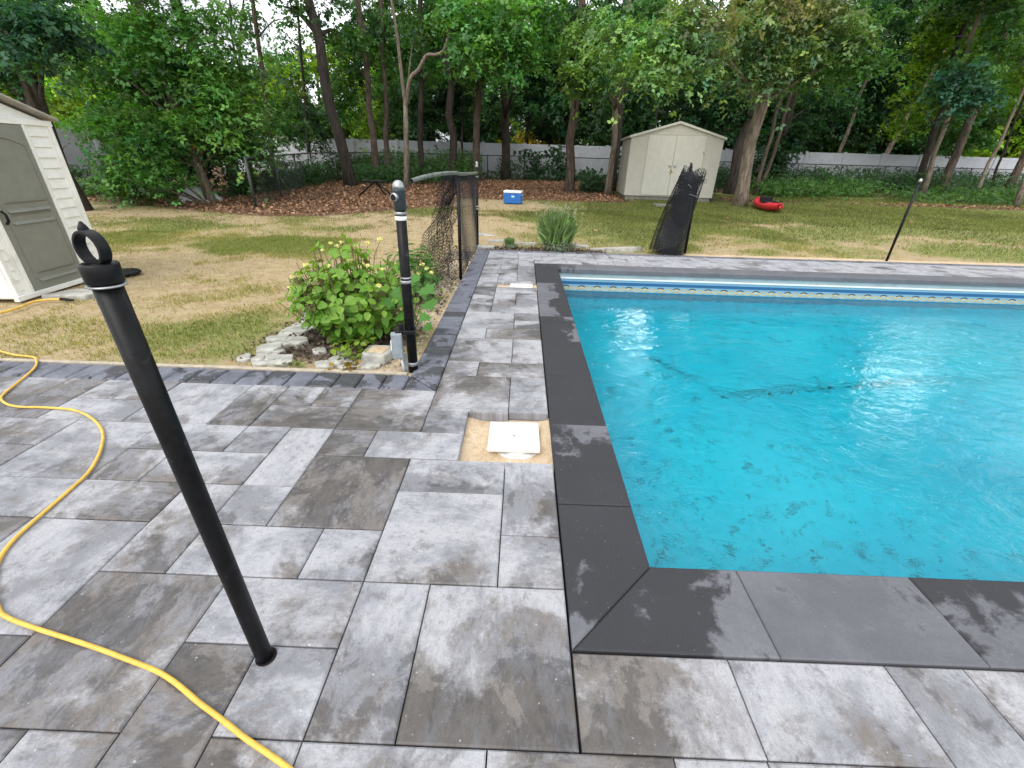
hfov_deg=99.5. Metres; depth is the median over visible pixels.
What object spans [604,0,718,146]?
pine tree
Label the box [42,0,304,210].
tree
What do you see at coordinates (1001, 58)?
tree
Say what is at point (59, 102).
tree
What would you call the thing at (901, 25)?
tree
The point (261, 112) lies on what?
tree
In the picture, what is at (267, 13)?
sky
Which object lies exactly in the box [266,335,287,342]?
edging stone
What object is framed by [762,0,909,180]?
tree
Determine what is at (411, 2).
tree
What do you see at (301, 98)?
tree
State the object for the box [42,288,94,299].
stone slab
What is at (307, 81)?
tree
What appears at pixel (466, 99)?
tree
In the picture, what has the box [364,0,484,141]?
pine tree
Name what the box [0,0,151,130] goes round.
tree
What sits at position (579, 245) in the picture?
bed stone
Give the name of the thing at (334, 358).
edging stone
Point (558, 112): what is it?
pine tree
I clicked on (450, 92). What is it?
tree
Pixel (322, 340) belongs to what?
bark mulch
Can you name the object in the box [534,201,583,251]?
lavender
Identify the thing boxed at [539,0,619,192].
tree
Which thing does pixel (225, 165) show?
tree
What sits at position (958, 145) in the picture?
tree
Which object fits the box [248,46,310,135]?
tree
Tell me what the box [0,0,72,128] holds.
tree
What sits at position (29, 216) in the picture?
door
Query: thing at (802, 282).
coping underside
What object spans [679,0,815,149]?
tree
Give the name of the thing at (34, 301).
yellow hose
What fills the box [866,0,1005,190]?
tree
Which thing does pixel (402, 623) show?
patio paving
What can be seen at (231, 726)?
garden hose
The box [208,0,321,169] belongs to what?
tree
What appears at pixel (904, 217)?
thin post
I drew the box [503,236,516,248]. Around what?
lavender
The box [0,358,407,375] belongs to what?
edging strip
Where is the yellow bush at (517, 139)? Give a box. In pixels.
[493,128,563,144]
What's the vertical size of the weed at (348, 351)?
0.146 m
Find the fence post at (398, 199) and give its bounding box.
[390,180,417,373]
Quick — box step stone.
[653,203,672,206]
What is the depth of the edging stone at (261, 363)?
3.23 m
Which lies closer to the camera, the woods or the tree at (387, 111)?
the tree at (387, 111)
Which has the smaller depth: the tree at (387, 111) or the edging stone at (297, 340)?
the edging stone at (297, 340)
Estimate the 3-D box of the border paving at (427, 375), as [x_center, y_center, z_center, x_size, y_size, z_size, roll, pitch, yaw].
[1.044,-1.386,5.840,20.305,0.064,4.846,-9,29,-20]
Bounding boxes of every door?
[0,123,81,290]
[641,135,676,194]
[667,135,706,195]
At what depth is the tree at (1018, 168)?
22.33 m
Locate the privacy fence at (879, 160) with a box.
[223,136,1023,188]
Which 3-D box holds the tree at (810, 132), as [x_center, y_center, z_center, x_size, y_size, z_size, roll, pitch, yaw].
[19.768,-21.478,30.731,8.191,12.818,8.510,2,27,1]
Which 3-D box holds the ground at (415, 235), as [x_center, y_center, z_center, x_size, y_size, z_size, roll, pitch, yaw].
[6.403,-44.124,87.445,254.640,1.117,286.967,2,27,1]
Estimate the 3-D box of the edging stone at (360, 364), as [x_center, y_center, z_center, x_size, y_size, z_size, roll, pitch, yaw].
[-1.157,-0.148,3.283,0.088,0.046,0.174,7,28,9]
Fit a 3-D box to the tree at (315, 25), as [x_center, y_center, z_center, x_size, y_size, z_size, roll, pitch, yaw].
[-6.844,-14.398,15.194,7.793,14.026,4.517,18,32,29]
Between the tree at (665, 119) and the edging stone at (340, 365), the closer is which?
the edging stone at (340, 365)
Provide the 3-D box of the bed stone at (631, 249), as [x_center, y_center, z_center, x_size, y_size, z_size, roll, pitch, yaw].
[1.860,-2.448,7.835,0.985,0.097,0.272,2,27,1]
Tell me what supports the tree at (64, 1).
on the ground at (415, 235)
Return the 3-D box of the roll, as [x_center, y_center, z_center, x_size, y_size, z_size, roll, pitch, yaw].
[2.796,-2.943,7.378,0.732,1.486,0.579,2,27,1]
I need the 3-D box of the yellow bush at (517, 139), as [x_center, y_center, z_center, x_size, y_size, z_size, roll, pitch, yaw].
[1.051,-17.289,31.793,7.177,3.134,2.830,6,28,9]
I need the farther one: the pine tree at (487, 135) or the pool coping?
the pine tree at (487, 135)
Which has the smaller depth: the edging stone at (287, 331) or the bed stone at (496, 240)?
the edging stone at (287, 331)
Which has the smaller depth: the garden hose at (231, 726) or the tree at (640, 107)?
the garden hose at (231, 726)
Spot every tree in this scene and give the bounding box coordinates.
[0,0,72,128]
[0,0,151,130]
[0,0,197,210]
[3,54,109,128]
[38,0,161,177]
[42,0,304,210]
[47,0,131,87]
[126,50,205,120]
[137,0,272,193]
[204,0,275,165]
[207,61,321,136]
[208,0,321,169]
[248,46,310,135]
[263,49,364,137]
[264,3,345,161]
[271,0,381,186]
[291,31,401,139]
[314,0,407,178]
[333,0,438,141]
[341,0,433,180]
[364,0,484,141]
[376,0,449,187]
[388,0,463,174]
[403,0,512,179]
[422,0,510,142]
[422,0,573,180]
[436,32,492,178]
[440,1,513,181]
[443,3,532,143]
[484,0,597,145]
[529,0,619,139]
[532,0,655,145]
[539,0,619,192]
[564,0,713,194]
[575,0,670,190]
[588,1,684,145]
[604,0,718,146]
[638,0,908,206]
[647,0,781,193]
[667,0,747,149]
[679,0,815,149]
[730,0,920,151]
[741,0,864,194]
[750,0,899,182]
[750,8,827,150]
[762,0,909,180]
[810,0,939,153]
[815,0,927,152]
[846,0,983,155]
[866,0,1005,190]
[870,0,1021,154]
[889,36,1023,157]
[891,0,1022,195]
[899,0,1023,191]
[927,0,1023,198]
[944,0,1023,192]
[977,0,1023,206]
[988,67,1023,156]
[988,95,1023,157]
[990,34,1023,187]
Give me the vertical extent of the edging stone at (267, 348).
0.062 m
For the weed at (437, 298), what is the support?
on the ground at (415, 235)
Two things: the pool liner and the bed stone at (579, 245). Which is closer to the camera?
the pool liner
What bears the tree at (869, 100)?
on the ground at (415, 235)
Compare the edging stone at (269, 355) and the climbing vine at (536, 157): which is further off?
the climbing vine at (536, 157)
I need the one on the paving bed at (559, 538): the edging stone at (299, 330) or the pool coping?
the pool coping
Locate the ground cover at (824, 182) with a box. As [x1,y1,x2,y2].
[69,146,1023,207]
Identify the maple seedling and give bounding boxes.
[380,274,437,331]
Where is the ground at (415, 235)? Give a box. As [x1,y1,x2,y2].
[0,160,1023,376]
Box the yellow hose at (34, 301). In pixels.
[0,298,74,313]
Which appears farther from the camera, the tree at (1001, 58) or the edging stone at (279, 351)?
the tree at (1001, 58)
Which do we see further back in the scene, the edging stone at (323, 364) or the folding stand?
the folding stand
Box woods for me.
[47,0,1004,153]
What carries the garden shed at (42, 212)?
on the ground at (415, 235)
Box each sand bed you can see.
[459,416,553,472]
[497,284,536,288]
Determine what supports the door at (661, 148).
in the steel shed at (650, 159)
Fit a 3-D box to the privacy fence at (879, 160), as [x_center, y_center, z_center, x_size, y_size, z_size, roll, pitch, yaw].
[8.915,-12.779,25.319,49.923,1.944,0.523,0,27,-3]
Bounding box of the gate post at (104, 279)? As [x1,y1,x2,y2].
[71,221,276,666]
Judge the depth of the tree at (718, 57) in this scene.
29.11 m
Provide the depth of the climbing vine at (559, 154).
23.88 m
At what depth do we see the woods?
44.27 m
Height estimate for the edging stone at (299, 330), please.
0.061 m
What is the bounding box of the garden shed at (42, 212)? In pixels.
[0,93,98,301]
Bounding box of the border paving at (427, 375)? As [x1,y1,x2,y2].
[0,249,1023,391]
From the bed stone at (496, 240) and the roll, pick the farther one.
the bed stone at (496, 240)
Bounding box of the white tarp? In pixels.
[171,186,227,202]
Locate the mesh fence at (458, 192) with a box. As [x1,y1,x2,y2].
[409,161,478,280]
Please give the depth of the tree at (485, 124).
34.73 m
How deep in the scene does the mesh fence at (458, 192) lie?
5.55 m
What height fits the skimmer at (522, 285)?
0.060 m
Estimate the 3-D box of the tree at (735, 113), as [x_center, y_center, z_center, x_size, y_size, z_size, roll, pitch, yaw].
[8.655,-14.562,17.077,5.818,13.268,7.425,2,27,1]
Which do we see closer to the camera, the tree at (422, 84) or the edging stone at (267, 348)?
the edging stone at (267, 348)
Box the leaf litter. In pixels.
[85,174,1021,243]
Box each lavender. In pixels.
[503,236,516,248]
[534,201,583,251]
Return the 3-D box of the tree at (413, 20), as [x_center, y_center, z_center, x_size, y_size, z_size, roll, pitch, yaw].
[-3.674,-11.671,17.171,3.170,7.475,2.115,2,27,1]
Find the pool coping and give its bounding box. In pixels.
[535,263,1023,671]
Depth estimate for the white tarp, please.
12.41 m
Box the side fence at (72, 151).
[55,128,185,179]
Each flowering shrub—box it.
[277,233,421,344]
[378,243,445,303]
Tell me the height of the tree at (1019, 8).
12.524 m
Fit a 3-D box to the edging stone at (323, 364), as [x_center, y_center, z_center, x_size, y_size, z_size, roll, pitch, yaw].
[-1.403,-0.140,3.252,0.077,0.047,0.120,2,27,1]
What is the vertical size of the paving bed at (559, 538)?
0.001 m
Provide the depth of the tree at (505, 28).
13.28 m
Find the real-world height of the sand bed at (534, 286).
0.026 m
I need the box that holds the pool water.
[565,291,1023,581]
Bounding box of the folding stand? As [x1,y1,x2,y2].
[359,180,390,195]
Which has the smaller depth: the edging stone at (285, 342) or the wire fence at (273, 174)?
the edging stone at (285, 342)
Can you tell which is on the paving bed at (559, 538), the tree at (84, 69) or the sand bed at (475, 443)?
the sand bed at (475, 443)
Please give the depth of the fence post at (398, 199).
2.94 m
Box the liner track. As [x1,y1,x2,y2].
[561,277,1023,292]
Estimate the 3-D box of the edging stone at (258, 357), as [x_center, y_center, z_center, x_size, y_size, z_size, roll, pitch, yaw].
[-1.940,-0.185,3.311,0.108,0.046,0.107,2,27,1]
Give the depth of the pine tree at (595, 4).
29.71 m
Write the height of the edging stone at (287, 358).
0.050 m
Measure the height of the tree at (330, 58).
8.542 m
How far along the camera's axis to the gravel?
4.64 m
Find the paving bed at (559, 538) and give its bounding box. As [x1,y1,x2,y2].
[486,256,579,767]
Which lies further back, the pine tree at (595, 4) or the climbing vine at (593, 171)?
the pine tree at (595, 4)
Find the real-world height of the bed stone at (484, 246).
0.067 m
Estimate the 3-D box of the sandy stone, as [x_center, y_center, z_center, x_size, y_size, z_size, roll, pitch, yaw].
[-1.038,-0.229,3.376,0.224,0.090,0.218,2,27,1]
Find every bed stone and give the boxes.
[473,245,494,248]
[479,233,495,235]
[487,239,504,242]
[515,242,537,245]
[569,243,588,247]
[588,246,641,252]
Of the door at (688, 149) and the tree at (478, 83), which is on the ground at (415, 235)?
the tree at (478, 83)
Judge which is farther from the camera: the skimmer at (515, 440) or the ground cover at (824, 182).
the ground cover at (824, 182)
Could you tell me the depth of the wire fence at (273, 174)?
16.58 m
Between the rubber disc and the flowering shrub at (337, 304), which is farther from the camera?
the rubber disc
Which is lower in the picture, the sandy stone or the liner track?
the sandy stone
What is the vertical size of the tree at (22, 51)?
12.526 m
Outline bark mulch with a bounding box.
[231,244,607,364]
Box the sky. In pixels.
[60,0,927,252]
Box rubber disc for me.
[122,268,141,275]
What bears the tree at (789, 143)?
on the ground at (415, 235)
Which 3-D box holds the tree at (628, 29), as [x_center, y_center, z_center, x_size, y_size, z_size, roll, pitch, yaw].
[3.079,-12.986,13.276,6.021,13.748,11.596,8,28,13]
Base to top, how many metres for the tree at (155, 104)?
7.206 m
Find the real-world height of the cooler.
0.378 m
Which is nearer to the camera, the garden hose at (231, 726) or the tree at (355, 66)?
the garden hose at (231, 726)
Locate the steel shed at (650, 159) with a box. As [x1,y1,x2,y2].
[617,121,726,202]
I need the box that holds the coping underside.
[559,273,1023,291]
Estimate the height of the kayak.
0.378 m
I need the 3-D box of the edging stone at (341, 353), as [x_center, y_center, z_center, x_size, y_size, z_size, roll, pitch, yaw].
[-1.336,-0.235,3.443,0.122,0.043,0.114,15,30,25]
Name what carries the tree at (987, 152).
on the ground at (415, 235)
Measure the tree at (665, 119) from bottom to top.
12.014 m
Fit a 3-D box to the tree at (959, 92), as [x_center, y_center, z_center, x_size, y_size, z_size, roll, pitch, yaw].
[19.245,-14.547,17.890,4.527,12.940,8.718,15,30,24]
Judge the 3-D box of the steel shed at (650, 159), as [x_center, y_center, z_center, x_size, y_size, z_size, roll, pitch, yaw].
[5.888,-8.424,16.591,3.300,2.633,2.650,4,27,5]
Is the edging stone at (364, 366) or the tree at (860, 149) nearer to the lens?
the edging stone at (364, 366)
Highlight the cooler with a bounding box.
[503,190,522,203]
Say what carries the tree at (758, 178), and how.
on the ground at (415, 235)
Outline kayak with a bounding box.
[753,196,783,210]
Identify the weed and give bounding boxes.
[273,359,304,366]
[328,360,361,370]
[330,336,379,359]
[430,290,446,302]
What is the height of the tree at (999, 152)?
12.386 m
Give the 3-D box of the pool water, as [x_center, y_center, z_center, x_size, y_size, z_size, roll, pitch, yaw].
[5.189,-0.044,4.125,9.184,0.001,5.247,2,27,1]
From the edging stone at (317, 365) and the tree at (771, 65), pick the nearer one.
the edging stone at (317, 365)
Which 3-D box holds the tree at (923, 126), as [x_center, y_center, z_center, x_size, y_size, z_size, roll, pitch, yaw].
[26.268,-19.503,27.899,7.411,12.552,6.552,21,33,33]
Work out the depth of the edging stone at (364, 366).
3.25 m
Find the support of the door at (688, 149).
in the steel shed at (650, 159)
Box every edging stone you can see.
[237,353,250,363]
[251,355,264,361]
[252,359,266,366]
[256,342,282,353]
[265,353,277,359]
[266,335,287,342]
[267,354,294,367]
[272,348,286,353]
[273,339,290,348]
[277,326,295,335]
[289,336,308,347]
[291,326,311,335]
[312,347,326,354]
[315,360,333,368]
[319,360,329,368]
[328,354,343,366]
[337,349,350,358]
[337,362,350,369]
[338,359,352,364]
[351,359,365,369]
[361,361,380,370]
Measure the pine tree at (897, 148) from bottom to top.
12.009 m
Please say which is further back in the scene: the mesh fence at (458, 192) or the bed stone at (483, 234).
the bed stone at (483, 234)
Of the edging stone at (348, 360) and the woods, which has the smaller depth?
the edging stone at (348, 360)
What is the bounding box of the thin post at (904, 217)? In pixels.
[885,178,922,260]
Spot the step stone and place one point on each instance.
(658, 205)
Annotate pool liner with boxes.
[561,278,1023,304]
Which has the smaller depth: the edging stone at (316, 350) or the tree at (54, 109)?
the edging stone at (316, 350)
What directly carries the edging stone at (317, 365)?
on the ground at (415, 235)
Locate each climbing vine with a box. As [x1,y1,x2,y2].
[513,149,553,179]
[540,144,575,180]
[575,166,602,180]
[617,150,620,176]
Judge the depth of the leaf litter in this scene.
15.22 m
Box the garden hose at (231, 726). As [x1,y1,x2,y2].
[0,350,293,767]
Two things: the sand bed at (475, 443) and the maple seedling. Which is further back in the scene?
the maple seedling
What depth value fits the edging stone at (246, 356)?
3.31 m
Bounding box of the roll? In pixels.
[649,162,706,255]
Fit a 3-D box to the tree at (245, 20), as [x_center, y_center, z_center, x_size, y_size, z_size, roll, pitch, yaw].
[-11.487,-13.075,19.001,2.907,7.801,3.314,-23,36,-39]
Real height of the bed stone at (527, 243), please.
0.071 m
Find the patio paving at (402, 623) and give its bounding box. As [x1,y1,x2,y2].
[0,251,1023,767]
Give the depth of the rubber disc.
5.43 m
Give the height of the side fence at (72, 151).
2.175 m
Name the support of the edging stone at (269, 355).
on the ground at (415, 235)
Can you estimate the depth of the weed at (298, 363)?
3.22 m
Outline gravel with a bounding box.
[368,250,474,370]
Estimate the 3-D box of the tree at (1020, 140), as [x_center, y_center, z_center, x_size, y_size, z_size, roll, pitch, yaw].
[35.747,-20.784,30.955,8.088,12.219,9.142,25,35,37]
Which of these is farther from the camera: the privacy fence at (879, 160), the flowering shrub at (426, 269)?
the privacy fence at (879, 160)
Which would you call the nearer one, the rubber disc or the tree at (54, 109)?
the rubber disc
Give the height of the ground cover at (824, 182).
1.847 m
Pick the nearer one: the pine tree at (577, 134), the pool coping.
the pool coping
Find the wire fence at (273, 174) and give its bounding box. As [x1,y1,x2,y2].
[243,152,1023,206]
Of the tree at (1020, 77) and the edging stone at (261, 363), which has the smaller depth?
the edging stone at (261, 363)
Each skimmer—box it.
[487,422,539,459]
[510,283,532,287]
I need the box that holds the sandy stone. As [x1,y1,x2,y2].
[361,345,392,364]
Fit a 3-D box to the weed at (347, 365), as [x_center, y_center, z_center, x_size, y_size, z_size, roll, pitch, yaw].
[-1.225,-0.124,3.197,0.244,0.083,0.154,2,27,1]
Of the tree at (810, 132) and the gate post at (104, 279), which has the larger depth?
the tree at (810, 132)

